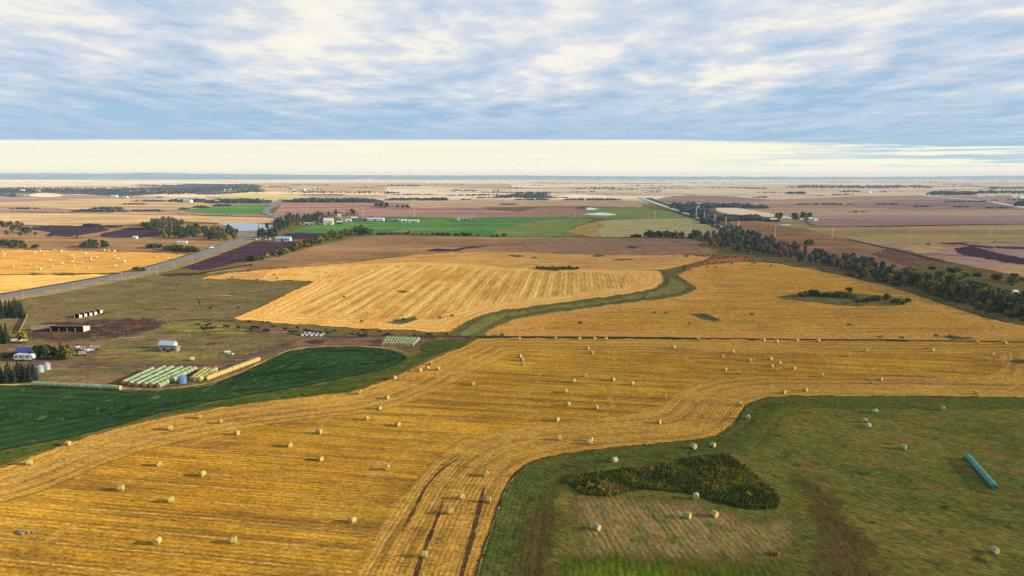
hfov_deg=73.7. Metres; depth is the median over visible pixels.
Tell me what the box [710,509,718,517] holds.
round bale
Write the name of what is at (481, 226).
green field
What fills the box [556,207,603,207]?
field strip
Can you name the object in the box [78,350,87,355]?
farm wagon
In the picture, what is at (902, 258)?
grassland
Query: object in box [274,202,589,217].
tilled field
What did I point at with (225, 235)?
broadleaf tree
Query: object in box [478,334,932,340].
wire fence
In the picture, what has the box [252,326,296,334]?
muddy ground
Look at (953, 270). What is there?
bush
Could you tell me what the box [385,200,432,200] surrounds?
field strip
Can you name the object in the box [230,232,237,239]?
broadleaf tree
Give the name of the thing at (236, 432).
round bale
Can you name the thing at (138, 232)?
ploughed field
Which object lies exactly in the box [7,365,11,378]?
spruce tree
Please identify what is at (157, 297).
pasture
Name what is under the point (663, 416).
pale edge
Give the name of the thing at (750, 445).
grass path
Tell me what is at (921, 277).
poplar tree
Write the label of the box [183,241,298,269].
ploughed field
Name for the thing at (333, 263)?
ditch
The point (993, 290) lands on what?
broadleaf tree
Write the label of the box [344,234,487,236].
field strip
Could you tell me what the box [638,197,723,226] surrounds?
gravel road
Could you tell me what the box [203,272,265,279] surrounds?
stubble field
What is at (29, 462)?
round bale
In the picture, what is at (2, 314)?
spruce tree
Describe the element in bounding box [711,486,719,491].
bush
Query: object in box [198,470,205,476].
round bale
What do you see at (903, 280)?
bare tree
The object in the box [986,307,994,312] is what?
bush
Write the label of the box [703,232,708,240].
poplar tree
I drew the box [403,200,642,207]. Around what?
strip field
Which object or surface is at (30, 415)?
crop field
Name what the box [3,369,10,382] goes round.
spruce tree
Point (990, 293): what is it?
poplar tree
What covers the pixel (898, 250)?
fence strip
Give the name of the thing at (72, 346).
muddy ground
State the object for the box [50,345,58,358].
broadleaf tree
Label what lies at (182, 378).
grain bin
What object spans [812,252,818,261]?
poplar tree
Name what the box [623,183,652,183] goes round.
field strip
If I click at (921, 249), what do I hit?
grain field
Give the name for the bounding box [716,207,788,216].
grain field
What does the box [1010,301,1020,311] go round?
broadleaf tree
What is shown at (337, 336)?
ditch
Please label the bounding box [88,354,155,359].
muddy ground
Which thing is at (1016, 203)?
distant wood
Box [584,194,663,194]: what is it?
field strip
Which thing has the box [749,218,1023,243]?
grassland
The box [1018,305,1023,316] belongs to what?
broadleaf tree
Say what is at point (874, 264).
broadleaf tree
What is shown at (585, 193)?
field strip
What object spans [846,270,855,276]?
bush
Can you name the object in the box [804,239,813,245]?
bush
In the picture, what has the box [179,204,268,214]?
green field
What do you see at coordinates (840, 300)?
marsh edge
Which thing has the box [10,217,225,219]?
field strip
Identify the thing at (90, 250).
field strip
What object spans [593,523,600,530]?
round bale
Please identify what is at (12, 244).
bush
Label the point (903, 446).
round bale
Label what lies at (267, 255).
bush
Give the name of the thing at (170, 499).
round bale
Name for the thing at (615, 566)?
green regrowth
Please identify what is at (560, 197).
distant hedgerows
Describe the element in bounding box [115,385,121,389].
wrapped bale
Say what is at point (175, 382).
muddy ground
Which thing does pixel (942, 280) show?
broadleaf tree
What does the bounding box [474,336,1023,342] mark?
dirt track
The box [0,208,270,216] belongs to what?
tilled field
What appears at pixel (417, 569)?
wheel track
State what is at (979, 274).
bush
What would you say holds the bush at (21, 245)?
on the pasture at (200, 241)
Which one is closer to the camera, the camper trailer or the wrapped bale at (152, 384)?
the wrapped bale at (152, 384)
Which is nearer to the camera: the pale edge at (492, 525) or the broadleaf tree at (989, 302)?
the pale edge at (492, 525)
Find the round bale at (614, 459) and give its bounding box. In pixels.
[611,457,617,462]
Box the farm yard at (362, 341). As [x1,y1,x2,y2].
[288,334,430,348]
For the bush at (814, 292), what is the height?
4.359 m
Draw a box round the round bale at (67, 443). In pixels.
[64,441,70,445]
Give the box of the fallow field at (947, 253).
[846,238,1023,276]
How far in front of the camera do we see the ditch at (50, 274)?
494.98 m
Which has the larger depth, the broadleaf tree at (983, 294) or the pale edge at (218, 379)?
the broadleaf tree at (983, 294)
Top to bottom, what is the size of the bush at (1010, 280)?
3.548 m
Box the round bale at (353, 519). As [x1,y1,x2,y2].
[349,516,356,523]
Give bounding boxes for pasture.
[0,223,269,252]
[0,273,467,390]
[206,235,718,273]
[523,238,701,253]
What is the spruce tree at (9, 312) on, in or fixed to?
on the pasture at (157, 297)
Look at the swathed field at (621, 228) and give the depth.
971.78 m
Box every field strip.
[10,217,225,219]
[13,248,169,252]
[18,211,246,216]
[76,203,204,204]
[164,183,195,183]
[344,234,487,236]
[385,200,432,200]
[499,188,571,188]
[510,193,616,193]
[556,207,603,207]
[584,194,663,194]
[595,237,668,237]
[609,195,725,195]
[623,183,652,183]
[792,207,955,209]
[805,224,994,226]
[812,202,868,202]
[898,217,1016,218]
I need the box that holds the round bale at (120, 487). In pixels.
[116,484,124,490]
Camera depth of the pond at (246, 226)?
968.49 m
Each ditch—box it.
[0,243,222,294]
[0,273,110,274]
[205,330,477,336]
[263,256,395,268]
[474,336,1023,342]
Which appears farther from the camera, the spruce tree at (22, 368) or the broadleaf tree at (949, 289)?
the broadleaf tree at (949, 289)
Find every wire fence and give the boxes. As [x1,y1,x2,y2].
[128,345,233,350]
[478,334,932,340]
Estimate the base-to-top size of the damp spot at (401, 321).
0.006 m
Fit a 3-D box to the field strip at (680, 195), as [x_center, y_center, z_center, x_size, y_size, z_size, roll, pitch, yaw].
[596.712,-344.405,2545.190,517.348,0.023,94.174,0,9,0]
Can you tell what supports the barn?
on the pasture at (157, 297)
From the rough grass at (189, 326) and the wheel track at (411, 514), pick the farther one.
the rough grass at (189, 326)
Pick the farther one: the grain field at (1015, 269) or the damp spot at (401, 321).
the grain field at (1015, 269)
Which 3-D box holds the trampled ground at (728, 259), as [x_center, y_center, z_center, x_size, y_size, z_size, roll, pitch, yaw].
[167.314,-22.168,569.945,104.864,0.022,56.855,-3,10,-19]
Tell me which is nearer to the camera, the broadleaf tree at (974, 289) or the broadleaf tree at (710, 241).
the broadleaf tree at (974, 289)
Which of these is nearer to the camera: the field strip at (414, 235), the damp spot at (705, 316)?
the damp spot at (705, 316)
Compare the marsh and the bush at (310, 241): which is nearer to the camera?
the marsh
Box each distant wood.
[0,184,264,196]
[70,204,230,211]
[82,223,121,227]
[169,197,470,202]
[268,184,550,197]
[514,185,710,199]
[669,201,779,223]
[745,185,932,197]
[849,186,1023,211]
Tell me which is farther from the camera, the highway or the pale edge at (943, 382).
the highway
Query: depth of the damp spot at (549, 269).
520.59 m
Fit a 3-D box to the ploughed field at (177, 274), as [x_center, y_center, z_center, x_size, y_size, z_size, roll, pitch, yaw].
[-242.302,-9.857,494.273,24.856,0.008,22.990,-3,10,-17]
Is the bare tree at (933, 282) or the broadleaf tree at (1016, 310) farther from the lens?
the bare tree at (933, 282)
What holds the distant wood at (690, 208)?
on the ground at (672, 272)
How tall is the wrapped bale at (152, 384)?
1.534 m
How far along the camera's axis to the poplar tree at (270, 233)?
794.20 m
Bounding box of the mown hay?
[576,496,796,561]
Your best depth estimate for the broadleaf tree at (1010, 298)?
358.67 m
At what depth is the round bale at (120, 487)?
153.37 m
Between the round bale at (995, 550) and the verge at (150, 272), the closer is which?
the round bale at (995, 550)
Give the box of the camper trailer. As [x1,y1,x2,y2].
[13,353,37,361]
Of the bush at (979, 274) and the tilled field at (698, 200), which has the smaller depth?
the bush at (979, 274)
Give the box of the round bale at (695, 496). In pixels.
[692,492,698,499]
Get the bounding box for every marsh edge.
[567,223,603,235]
[777,293,910,305]
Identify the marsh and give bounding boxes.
[567,454,777,510]
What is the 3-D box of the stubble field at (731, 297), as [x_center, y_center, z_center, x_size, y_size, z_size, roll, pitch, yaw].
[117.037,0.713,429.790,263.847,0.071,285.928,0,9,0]
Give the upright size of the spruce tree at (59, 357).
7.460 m
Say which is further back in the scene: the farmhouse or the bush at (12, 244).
the farmhouse
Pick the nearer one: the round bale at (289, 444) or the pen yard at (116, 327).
the round bale at (289, 444)
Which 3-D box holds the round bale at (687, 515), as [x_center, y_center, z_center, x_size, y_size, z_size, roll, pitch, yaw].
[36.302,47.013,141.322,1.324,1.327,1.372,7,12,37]
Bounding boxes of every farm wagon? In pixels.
[75,346,85,350]
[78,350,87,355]
[89,345,99,349]
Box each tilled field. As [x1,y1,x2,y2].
[0,194,142,201]
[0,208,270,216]
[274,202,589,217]
[658,195,768,204]
[808,217,1023,225]
[839,199,1023,209]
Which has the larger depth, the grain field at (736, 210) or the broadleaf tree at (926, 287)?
the grain field at (736, 210)
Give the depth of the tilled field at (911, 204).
1679.05 m
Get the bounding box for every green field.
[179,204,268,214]
[290,216,588,236]
[493,218,591,236]
[582,206,688,218]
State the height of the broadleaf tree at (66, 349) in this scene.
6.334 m
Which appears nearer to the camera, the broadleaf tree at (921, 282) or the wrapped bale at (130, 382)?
the wrapped bale at (130, 382)
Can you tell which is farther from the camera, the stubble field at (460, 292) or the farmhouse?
the farmhouse
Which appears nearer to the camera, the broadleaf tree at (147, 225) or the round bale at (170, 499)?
the round bale at (170, 499)
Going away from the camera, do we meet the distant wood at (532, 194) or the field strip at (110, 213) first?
the field strip at (110, 213)
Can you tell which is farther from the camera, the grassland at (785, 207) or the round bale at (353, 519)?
the grassland at (785, 207)
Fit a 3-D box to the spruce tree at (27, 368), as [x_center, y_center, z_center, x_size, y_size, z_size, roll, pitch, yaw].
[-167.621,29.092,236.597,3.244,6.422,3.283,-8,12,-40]
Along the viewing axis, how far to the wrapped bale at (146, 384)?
229.41 m
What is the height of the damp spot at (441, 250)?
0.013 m
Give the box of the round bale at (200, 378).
[197,376,203,381]
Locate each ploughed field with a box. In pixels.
[24,225,109,236]
[96,228,159,237]
[162,272,194,276]
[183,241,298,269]
[285,233,328,238]
[942,243,1023,248]
[955,246,1023,264]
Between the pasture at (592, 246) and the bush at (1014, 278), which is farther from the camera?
the pasture at (592, 246)
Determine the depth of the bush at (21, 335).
297.10 m
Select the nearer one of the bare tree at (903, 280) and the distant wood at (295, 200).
the bare tree at (903, 280)
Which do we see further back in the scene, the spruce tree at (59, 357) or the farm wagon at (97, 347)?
the farm wagon at (97, 347)
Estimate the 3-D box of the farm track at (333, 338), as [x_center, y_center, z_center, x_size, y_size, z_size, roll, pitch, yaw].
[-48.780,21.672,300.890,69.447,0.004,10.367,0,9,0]
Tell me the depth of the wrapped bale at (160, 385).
228.22 m
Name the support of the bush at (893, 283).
on the rough grass at (818, 265)
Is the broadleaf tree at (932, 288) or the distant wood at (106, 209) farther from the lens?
the distant wood at (106, 209)
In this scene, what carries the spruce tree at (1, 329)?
on the pasture at (157, 297)
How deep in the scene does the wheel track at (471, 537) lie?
134.58 m
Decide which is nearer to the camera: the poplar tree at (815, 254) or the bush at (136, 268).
the bush at (136, 268)
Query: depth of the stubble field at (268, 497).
178.32 m
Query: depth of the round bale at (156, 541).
130.84 m
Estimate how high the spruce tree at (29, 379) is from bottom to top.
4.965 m
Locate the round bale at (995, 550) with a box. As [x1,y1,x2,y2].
[990,546,999,554]
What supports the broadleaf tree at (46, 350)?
on the pasture at (157, 297)
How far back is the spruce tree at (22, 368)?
236.66 m
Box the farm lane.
[182,264,252,276]
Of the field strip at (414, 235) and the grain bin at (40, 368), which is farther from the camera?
the field strip at (414, 235)
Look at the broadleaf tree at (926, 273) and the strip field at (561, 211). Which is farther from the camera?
the strip field at (561, 211)
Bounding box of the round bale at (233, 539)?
[229,536,236,543]
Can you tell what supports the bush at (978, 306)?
on the rough grass at (818, 265)
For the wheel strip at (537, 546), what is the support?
on the hay field at (928, 501)
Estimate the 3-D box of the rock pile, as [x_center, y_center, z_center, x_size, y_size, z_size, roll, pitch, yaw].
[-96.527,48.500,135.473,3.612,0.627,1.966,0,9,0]
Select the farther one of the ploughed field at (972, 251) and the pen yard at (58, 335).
the ploughed field at (972, 251)
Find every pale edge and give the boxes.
[0,345,402,389]
[6,422,235,481]
[479,478,513,568]
[518,393,772,425]
[882,376,1017,382]
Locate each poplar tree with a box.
[267,229,272,236]
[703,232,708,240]
[736,244,741,250]
[740,229,745,236]
[798,252,804,261]
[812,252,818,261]
[857,268,862,277]
[878,261,885,270]
[878,269,883,277]
[907,275,914,285]
[916,276,924,287]
[947,276,955,281]
[963,286,973,299]
[984,290,993,304]
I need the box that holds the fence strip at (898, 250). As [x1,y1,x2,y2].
[845,238,945,262]
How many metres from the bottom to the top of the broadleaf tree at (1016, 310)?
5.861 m
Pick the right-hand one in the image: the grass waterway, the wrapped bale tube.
the wrapped bale tube
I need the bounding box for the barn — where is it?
[160,345,180,351]
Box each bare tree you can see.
[830,258,835,267]
[900,275,906,284]
[928,280,936,293]
[974,289,983,296]
[1005,302,1011,309]
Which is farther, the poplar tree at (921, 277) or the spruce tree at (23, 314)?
the poplar tree at (921, 277)
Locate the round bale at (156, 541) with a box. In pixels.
[152,536,161,545]
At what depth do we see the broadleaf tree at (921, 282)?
417.71 m
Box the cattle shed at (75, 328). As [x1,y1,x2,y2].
[50,326,89,331]
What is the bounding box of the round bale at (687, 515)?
[683,511,691,518]
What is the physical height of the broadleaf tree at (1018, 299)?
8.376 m
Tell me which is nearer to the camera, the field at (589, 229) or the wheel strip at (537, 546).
the wheel strip at (537, 546)
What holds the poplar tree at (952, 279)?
on the scrubland
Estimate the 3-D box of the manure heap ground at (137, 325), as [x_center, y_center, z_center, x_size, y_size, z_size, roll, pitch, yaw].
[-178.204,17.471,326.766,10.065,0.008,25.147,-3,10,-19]
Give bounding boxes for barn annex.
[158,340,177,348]
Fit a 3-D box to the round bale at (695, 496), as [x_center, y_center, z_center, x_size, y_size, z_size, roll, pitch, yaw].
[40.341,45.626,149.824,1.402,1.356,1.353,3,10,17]
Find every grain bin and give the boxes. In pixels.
[36,364,44,372]
[43,362,50,369]
[178,374,186,383]
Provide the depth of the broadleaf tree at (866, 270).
479.38 m
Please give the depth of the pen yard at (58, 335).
308.02 m
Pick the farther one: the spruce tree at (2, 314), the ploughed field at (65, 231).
the ploughed field at (65, 231)
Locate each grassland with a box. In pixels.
[729,220,1018,279]
[746,195,1023,218]
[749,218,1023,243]
[871,249,982,272]
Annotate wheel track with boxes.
[402,458,458,530]
[413,499,443,575]
[459,487,484,575]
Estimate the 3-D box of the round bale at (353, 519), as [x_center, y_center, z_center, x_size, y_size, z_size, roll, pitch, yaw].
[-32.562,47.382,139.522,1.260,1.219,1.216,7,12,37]
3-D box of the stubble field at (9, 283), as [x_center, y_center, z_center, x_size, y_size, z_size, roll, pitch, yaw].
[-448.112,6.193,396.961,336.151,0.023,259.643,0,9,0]
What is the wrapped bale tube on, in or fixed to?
on the hay field at (928, 501)
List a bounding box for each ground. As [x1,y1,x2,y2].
[0,180,1023,575]
[12,342,88,349]
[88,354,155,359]
[132,370,198,387]
[133,322,142,327]
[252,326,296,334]
[306,340,323,343]
[693,257,768,265]
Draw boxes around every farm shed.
[14,347,31,353]
[275,236,291,240]
[367,218,384,220]
[458,218,471,220]
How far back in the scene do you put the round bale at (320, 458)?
169.72 m
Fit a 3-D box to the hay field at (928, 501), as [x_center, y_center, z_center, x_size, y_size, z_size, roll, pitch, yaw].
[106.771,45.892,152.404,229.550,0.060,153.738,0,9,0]
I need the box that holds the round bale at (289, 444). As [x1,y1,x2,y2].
[287,441,292,447]
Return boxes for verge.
[1,230,266,302]
[640,198,749,235]
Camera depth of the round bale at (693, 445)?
177.12 m
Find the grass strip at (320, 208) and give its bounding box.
[284,207,375,208]
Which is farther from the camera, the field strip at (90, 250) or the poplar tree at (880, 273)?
the field strip at (90, 250)
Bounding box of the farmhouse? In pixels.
[323,218,333,224]
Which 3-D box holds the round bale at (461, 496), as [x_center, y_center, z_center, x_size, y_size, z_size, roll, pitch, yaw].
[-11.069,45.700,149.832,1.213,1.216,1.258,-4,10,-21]
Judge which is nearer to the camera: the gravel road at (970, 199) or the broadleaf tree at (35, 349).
the broadleaf tree at (35, 349)
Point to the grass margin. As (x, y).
(352, 383)
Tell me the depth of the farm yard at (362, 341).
291.27 m
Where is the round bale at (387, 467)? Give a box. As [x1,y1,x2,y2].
[384,464,389,470]
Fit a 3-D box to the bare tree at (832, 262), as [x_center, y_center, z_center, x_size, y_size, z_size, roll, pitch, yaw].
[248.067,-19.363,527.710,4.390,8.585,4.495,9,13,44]
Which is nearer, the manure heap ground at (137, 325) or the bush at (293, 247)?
the manure heap ground at (137, 325)
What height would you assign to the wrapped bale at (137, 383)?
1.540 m
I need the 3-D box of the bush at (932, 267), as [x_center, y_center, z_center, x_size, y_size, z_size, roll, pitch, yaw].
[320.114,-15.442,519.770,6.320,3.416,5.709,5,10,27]
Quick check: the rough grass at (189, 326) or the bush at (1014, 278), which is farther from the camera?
the bush at (1014, 278)
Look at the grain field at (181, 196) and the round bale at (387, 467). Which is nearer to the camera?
the round bale at (387, 467)
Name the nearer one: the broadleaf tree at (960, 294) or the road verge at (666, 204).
the broadleaf tree at (960, 294)
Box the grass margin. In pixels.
[0,339,470,463]
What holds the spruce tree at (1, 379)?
on the pasture at (157, 297)
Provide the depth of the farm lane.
520.22 m
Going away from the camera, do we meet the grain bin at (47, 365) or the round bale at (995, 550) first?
the round bale at (995, 550)
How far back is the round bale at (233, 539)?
131.37 m
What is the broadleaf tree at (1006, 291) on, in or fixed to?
on the scrubland
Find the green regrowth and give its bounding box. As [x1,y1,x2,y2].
[558,556,783,575]
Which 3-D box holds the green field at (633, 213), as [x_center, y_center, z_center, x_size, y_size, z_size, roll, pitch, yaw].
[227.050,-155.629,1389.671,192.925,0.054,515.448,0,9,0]
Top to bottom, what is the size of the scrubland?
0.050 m
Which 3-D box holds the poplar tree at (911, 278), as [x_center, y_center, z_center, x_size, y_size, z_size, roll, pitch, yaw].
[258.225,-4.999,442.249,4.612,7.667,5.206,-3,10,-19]
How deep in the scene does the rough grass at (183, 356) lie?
271.65 m
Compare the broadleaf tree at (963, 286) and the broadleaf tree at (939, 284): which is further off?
the broadleaf tree at (939, 284)
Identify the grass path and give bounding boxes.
[744,405,810,452]
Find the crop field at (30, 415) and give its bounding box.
[0,347,406,450]
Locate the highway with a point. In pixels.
(266, 211)
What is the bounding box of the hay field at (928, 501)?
[479,396,1023,575]
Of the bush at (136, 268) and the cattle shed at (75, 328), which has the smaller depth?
the cattle shed at (75, 328)
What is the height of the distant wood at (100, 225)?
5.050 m
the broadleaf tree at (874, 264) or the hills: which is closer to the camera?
the broadleaf tree at (874, 264)
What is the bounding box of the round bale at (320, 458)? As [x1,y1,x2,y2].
[317,455,323,460]
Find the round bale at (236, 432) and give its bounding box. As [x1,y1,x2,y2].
[233,430,239,434]
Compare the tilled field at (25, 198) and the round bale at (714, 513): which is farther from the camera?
the tilled field at (25, 198)
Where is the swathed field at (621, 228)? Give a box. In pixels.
[584,218,723,237]
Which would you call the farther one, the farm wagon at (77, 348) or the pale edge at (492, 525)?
the farm wagon at (77, 348)
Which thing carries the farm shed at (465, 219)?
on the green field at (481, 226)
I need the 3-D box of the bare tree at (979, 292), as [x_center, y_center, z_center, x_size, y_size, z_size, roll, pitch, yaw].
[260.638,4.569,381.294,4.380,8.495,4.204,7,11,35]
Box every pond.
[218,223,270,230]
[586,212,616,214]
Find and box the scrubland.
[894,265,1023,303]
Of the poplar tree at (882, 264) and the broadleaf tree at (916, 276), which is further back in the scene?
the poplar tree at (882, 264)
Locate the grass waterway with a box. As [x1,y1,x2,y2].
[452,276,689,336]
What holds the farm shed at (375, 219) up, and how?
on the green field at (481, 226)
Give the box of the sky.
[0,0,1023,176]
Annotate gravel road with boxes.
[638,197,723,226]
[906,192,1023,207]
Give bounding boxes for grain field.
[0,183,511,191]
[0,198,214,209]
[0,212,274,225]
[29,193,63,196]
[155,193,206,198]
[214,193,310,198]
[385,185,1023,200]
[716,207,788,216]
[902,245,943,253]
[984,264,1023,275]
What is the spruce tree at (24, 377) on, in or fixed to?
on the pasture at (157, 297)
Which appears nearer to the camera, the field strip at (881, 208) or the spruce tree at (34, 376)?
the spruce tree at (34, 376)
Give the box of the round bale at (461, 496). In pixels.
[458,493,464,499]
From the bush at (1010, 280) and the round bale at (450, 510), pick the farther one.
the bush at (1010, 280)
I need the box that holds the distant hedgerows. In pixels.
[9,181,1008,208]
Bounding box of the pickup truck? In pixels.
[2,352,14,357]
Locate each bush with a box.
[7,243,17,246]
[13,330,27,338]
[18,243,26,247]
[132,266,140,270]
[265,253,271,258]
[286,244,295,250]
[303,239,313,245]
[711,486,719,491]
[769,550,779,555]
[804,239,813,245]
[810,289,819,295]
[841,292,849,297]
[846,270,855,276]
[872,275,881,280]
[890,281,898,285]
[892,299,900,302]
[927,266,936,269]
[947,267,958,272]
[972,272,982,276]
[974,305,984,309]
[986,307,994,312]
[990,273,1002,279]
[1003,310,1012,313]
[1006,276,1017,282]
[1006,278,1015,282]
[1006,313,1015,317]
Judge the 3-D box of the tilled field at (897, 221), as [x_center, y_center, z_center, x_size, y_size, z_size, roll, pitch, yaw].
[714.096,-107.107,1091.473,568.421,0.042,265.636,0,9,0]
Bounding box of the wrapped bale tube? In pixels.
[964,453,997,489]
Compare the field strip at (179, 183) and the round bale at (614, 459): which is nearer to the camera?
the round bale at (614, 459)
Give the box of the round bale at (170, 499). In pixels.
[167,496,173,502]
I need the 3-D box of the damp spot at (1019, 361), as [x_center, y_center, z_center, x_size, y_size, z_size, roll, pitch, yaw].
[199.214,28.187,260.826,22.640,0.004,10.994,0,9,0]
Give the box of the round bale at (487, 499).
[485,496,490,502]
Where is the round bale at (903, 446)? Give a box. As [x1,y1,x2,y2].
[900,444,905,449]
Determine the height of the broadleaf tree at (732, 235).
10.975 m
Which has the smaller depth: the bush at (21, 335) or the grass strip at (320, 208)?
the bush at (21, 335)
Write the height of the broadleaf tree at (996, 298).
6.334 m
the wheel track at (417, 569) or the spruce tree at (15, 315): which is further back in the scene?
the spruce tree at (15, 315)
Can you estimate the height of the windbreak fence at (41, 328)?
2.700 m
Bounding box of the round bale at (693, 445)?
[690,443,697,448]
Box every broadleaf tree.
[28,344,42,358]
[39,344,55,358]
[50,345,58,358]
[59,344,71,358]
[145,223,152,229]
[222,232,227,240]
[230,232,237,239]
[708,237,712,244]
[729,232,735,239]
[852,263,856,271]
[863,268,868,276]
[871,261,877,268]
[888,274,893,279]
[908,266,917,271]
[914,273,920,283]
[916,279,925,291]
[924,271,934,276]
[924,280,931,292]
[930,285,935,291]
[935,282,943,291]
[938,277,945,285]
[943,285,954,297]
[957,290,964,299]
[959,282,967,291]
[972,287,982,298]
[981,290,991,304]
[985,299,992,307]
[990,287,996,298]
[994,295,999,303]
[995,300,1007,313]
[1003,289,1011,294]
[1007,295,1013,308]
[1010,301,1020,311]
[1013,297,1022,301]
[1013,306,1020,315]
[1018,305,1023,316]
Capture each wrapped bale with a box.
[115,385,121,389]
[127,380,134,385]
[134,381,141,386]
[142,381,149,386]
[149,381,156,386]
[156,382,163,387]
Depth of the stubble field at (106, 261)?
577.83 m
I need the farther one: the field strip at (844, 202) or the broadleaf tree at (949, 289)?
the field strip at (844, 202)
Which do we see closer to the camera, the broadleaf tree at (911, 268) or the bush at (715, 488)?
the bush at (715, 488)
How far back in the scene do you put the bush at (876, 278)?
461.94 m
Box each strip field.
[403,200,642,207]
[516,206,587,216]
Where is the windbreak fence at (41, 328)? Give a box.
[31,324,54,330]
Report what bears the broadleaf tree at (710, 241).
on the ground at (672, 272)
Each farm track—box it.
[0,341,293,367]
[322,335,476,339]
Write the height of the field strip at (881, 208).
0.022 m
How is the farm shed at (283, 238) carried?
on the ground at (672, 272)
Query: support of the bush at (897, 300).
on the marsh edge at (840, 300)
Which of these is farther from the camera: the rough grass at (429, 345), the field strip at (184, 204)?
the field strip at (184, 204)
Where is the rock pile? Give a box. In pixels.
[16,530,35,534]
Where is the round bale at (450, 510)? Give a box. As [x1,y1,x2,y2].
[446,507,453,514]
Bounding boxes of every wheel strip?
[521,478,565,575]
[800,482,875,575]
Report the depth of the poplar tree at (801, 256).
564.20 m
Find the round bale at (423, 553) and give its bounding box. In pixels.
[420,550,426,557]
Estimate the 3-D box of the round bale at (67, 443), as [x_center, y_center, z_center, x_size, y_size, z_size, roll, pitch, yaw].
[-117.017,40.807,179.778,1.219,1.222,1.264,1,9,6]
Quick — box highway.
[0,199,283,298]
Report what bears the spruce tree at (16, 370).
on the pasture at (157, 297)
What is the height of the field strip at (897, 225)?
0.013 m
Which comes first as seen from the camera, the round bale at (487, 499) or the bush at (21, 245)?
the round bale at (487, 499)
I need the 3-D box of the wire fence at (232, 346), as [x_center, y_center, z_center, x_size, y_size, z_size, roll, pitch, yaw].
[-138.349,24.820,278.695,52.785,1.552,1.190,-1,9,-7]
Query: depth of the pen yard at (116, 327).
318.18 m
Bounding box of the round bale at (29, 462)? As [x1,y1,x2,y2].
[25,459,32,464]
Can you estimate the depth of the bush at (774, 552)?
127.55 m
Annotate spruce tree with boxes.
[0,301,6,318]
[0,324,3,342]
[0,368,4,382]
[1,323,11,343]
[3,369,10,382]
[6,301,14,317]
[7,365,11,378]
[9,365,19,382]
[11,302,20,317]
[15,366,22,380]
[18,364,25,379]
[19,303,26,317]
[21,369,27,382]
[24,363,31,380]
[27,369,32,381]
[30,364,37,380]
[55,341,63,359]
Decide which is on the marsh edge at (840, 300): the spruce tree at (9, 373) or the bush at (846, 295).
the bush at (846, 295)
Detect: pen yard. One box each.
[28,318,161,340]
[41,330,79,338]
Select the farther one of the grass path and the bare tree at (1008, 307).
the bare tree at (1008, 307)
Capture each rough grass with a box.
[87,345,273,362]
[155,320,249,335]
[420,339,455,350]
[713,254,1023,324]
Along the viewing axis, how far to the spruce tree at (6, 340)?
288.57 m
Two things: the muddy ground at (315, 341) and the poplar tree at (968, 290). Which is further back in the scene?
the poplar tree at (968, 290)
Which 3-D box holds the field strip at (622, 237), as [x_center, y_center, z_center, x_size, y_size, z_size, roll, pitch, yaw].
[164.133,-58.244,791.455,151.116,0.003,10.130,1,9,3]
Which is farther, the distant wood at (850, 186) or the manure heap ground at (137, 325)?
the distant wood at (850, 186)
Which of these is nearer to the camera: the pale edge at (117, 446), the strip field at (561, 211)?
the pale edge at (117, 446)
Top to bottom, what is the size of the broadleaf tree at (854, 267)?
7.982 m
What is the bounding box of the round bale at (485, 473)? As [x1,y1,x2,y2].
[483,470,488,476]
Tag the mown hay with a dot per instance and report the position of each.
(639, 530)
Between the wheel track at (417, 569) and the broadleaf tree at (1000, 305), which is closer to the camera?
the wheel track at (417, 569)
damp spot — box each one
[386,317,416,323]
[426,246,485,251]
[541,267,574,270]
[692,313,718,320]
[945,335,974,339]
[1010,359,1023,363]
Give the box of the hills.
[0,173,1023,179]
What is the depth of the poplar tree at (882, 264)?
503.03 m
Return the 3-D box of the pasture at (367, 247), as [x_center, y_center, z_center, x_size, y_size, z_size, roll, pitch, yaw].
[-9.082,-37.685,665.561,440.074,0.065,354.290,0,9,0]
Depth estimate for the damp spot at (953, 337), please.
300.53 m
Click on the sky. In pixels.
(692, 88)
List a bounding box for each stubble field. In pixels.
[0,249,186,273]
[0,273,105,293]
[0,338,1023,575]
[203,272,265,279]
[222,251,710,280]
[235,261,662,331]
[485,262,1023,340]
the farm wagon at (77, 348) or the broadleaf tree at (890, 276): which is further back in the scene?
the broadleaf tree at (890, 276)

